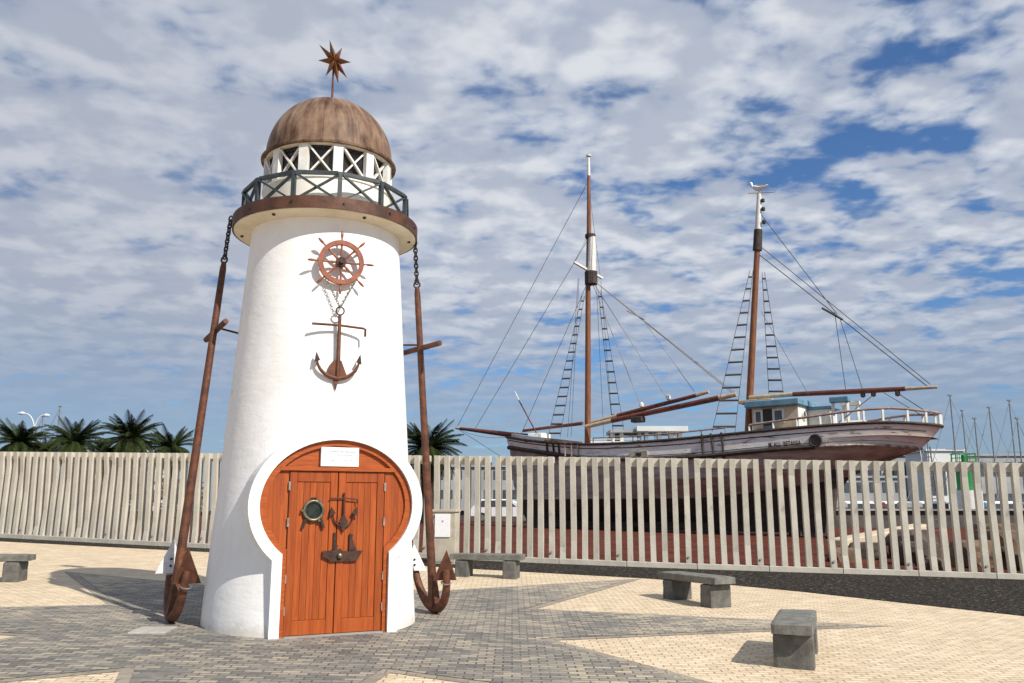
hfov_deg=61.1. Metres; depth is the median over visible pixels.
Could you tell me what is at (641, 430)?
deckhouse
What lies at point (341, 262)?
ship wheel
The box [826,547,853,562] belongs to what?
boulder
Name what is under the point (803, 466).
fence panel
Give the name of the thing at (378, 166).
lantern window
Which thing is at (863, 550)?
boulder
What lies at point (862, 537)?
concrete slab
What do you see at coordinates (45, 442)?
palm tree
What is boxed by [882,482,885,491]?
window
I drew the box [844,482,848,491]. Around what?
window
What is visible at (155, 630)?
utility cover
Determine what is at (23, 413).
street lamp
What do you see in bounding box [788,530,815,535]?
keel block
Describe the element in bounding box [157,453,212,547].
fence panel
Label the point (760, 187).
seagull
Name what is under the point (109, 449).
palm tree
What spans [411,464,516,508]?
harbour office
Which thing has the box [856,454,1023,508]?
warehouse
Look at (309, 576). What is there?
door leaf
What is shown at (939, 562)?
boulder
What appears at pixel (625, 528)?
keel block
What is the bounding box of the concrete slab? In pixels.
[827,524,926,548]
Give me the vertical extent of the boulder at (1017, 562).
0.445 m
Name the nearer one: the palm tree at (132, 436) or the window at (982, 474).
the palm tree at (132, 436)
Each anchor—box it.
[155,215,237,622]
[312,278,366,389]
[403,243,456,613]
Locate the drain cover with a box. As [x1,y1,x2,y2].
[108,658,131,660]
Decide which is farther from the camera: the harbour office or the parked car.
the harbour office
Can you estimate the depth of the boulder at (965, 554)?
20.48 m
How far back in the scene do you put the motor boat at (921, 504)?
64.13 m
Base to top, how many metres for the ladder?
3.493 m
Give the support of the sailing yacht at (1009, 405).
on the water
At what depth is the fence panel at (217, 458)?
22.26 m
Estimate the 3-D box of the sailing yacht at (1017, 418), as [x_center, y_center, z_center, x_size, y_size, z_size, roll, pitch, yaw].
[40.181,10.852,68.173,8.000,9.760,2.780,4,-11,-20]
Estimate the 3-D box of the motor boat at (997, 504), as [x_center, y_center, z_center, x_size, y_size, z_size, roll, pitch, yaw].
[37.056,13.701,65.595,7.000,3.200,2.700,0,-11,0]
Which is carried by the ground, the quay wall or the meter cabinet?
the quay wall
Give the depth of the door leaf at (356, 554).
10.44 m
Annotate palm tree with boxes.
[0,418,52,451]
[29,434,61,451]
[37,415,110,465]
[89,437,115,486]
[92,410,166,489]
[150,425,194,483]
[407,419,466,523]
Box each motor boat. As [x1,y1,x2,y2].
[836,501,874,508]
[873,501,908,508]
[897,501,948,508]
[983,501,1012,508]
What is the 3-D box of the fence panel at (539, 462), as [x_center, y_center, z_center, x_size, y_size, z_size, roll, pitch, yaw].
[0.339,3.869,19.996,1.508,2.456,0.218,-3,-11,15]
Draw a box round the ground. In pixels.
[33,515,1020,572]
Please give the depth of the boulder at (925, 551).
20.71 m
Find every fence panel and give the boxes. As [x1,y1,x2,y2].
[0,452,33,538]
[24,452,74,540]
[66,452,118,542]
[110,452,164,545]
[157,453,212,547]
[207,453,222,547]
[408,455,431,557]
[434,455,493,560]
[494,456,559,563]
[559,457,626,566]
[625,457,696,568]
[694,458,768,570]
[763,459,842,573]
[835,460,918,575]
[908,461,996,578]
[983,462,1023,579]
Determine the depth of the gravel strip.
16.77 m
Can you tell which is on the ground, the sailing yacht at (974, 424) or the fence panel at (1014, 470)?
the fence panel at (1014, 470)
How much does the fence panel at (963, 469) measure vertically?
2.453 m
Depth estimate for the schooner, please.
36.80 m
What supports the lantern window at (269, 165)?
in the lighthouse
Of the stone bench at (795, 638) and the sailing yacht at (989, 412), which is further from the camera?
the sailing yacht at (989, 412)
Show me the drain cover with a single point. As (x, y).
(119, 659)
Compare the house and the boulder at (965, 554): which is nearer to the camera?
the boulder at (965, 554)
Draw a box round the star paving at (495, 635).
[0,574,840,682]
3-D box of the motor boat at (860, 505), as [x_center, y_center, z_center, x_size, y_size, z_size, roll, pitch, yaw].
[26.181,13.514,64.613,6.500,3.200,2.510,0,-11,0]
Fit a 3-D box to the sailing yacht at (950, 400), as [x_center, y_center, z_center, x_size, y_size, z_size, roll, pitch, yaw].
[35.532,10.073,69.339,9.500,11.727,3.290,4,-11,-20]
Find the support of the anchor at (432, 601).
on the plaza paving at (913, 643)
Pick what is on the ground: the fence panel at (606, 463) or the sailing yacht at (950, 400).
the fence panel at (606, 463)
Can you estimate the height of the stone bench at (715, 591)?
0.502 m
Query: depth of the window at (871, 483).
118.31 m
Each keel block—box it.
[622,527,646,530]
[702,528,731,533]
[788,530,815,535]
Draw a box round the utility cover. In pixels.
[128,626,176,633]
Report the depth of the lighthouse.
10.72 m
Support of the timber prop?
on the ground
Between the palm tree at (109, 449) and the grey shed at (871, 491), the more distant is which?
the grey shed at (871, 491)
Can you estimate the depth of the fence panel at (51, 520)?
23.99 m
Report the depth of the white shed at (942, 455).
139.13 m
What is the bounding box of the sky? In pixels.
[0,0,1023,506]
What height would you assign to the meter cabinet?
1.200 m
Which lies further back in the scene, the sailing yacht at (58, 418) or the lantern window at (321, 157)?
the sailing yacht at (58, 418)
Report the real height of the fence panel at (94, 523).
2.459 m
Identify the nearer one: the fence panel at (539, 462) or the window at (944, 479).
the fence panel at (539, 462)
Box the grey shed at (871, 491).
[837,476,907,500]
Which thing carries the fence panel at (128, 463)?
on the ground
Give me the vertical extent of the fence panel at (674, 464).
2.454 m
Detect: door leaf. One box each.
[283,471,337,635]
[322,472,385,632]
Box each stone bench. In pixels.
[0,554,35,581]
[449,553,524,578]
[658,571,735,607]
[770,609,817,670]
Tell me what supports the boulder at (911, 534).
on the ground
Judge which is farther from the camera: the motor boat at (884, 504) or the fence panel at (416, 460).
the motor boat at (884, 504)
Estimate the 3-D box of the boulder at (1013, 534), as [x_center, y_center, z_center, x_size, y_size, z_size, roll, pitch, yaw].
[12.210,5.161,21.410,1.245,0.994,1.630,0,-11,0]
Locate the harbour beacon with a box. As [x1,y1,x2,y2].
[950,453,983,508]
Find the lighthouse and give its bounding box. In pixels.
[200,42,421,638]
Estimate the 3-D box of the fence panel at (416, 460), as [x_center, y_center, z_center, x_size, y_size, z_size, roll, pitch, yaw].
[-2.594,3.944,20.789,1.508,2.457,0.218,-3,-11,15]
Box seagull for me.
[747,182,768,191]
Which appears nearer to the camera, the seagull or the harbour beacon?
the seagull
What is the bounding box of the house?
[89,450,163,490]
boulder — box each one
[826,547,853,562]
[849,542,878,559]
[887,529,937,554]
[898,541,941,565]
[924,558,942,570]
[949,540,993,568]
[973,523,1014,531]
[974,530,1017,567]
[1014,553,1019,570]
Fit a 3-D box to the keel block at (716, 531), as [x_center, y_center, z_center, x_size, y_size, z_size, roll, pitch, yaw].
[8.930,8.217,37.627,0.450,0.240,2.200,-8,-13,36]
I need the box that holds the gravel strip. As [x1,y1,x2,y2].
[0,538,1023,615]
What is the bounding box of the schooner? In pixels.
[455,154,943,532]
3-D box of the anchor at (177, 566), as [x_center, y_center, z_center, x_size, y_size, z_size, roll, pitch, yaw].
[-4.119,0.875,11.250,0.895,5.386,0.869,0,-11,0]
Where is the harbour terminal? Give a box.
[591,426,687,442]
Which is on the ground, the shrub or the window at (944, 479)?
the shrub
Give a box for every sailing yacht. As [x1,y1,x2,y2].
[42,406,63,449]
[907,443,947,500]
[922,394,995,503]
[944,410,996,494]
[956,418,1010,500]
[977,407,1022,500]
[985,400,1023,500]
[996,417,1023,503]
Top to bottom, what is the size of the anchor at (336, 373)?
1.406 m
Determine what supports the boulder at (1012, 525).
on the ground
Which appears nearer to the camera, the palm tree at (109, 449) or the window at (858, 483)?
the palm tree at (109, 449)
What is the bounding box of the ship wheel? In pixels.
[308,231,373,293]
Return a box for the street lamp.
[18,412,49,441]
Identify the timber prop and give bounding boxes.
[825,469,836,538]
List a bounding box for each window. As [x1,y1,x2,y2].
[265,158,272,183]
[279,147,298,177]
[308,143,333,170]
[343,146,365,175]
[373,156,385,189]
[512,490,516,497]
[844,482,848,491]
[857,482,861,491]
[869,482,873,491]
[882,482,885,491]
[931,471,935,494]
[942,472,947,494]
[980,462,983,475]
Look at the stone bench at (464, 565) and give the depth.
16.52 m
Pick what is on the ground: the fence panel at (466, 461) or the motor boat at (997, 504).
the fence panel at (466, 461)
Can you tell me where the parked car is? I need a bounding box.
[471,499,526,522]
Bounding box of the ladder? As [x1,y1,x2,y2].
[919,447,938,530]
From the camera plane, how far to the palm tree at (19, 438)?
57.34 m
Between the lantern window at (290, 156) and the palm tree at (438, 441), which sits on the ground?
the palm tree at (438, 441)
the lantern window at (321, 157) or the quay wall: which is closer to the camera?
the lantern window at (321, 157)
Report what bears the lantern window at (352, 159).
in the lighthouse
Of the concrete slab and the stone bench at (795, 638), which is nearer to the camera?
the stone bench at (795, 638)
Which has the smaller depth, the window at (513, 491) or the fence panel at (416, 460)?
the fence panel at (416, 460)
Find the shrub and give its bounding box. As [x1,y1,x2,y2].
[153,478,203,520]
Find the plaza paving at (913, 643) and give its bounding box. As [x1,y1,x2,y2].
[0,541,1023,682]
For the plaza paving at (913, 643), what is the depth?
11.42 m
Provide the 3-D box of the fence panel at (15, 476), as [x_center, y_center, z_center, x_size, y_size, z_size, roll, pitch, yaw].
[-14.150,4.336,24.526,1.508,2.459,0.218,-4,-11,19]
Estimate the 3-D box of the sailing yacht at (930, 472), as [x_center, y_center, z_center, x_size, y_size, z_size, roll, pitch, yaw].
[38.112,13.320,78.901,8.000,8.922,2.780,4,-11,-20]
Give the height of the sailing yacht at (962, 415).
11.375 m
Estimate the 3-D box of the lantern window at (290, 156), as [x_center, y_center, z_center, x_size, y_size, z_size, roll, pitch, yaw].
[-2.933,-2.374,11.506,0.353,0.438,0.086,-5,-12,25]
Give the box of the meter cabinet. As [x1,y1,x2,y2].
[433,509,460,563]
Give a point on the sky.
(887, 136)
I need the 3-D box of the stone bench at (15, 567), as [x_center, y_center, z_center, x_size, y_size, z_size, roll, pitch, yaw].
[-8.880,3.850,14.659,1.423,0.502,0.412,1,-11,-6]
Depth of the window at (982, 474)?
148.44 m
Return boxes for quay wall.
[137,509,1023,527]
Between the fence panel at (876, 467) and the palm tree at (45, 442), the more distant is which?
the palm tree at (45, 442)
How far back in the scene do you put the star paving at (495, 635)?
9.52 m
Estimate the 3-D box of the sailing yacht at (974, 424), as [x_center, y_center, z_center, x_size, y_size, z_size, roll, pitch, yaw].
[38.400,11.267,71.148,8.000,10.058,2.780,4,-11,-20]
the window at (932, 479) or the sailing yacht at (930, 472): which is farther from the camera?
the window at (932, 479)
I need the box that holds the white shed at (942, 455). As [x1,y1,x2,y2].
[905,449,964,508]
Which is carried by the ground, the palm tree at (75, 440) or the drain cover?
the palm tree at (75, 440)
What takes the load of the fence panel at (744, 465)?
on the ground

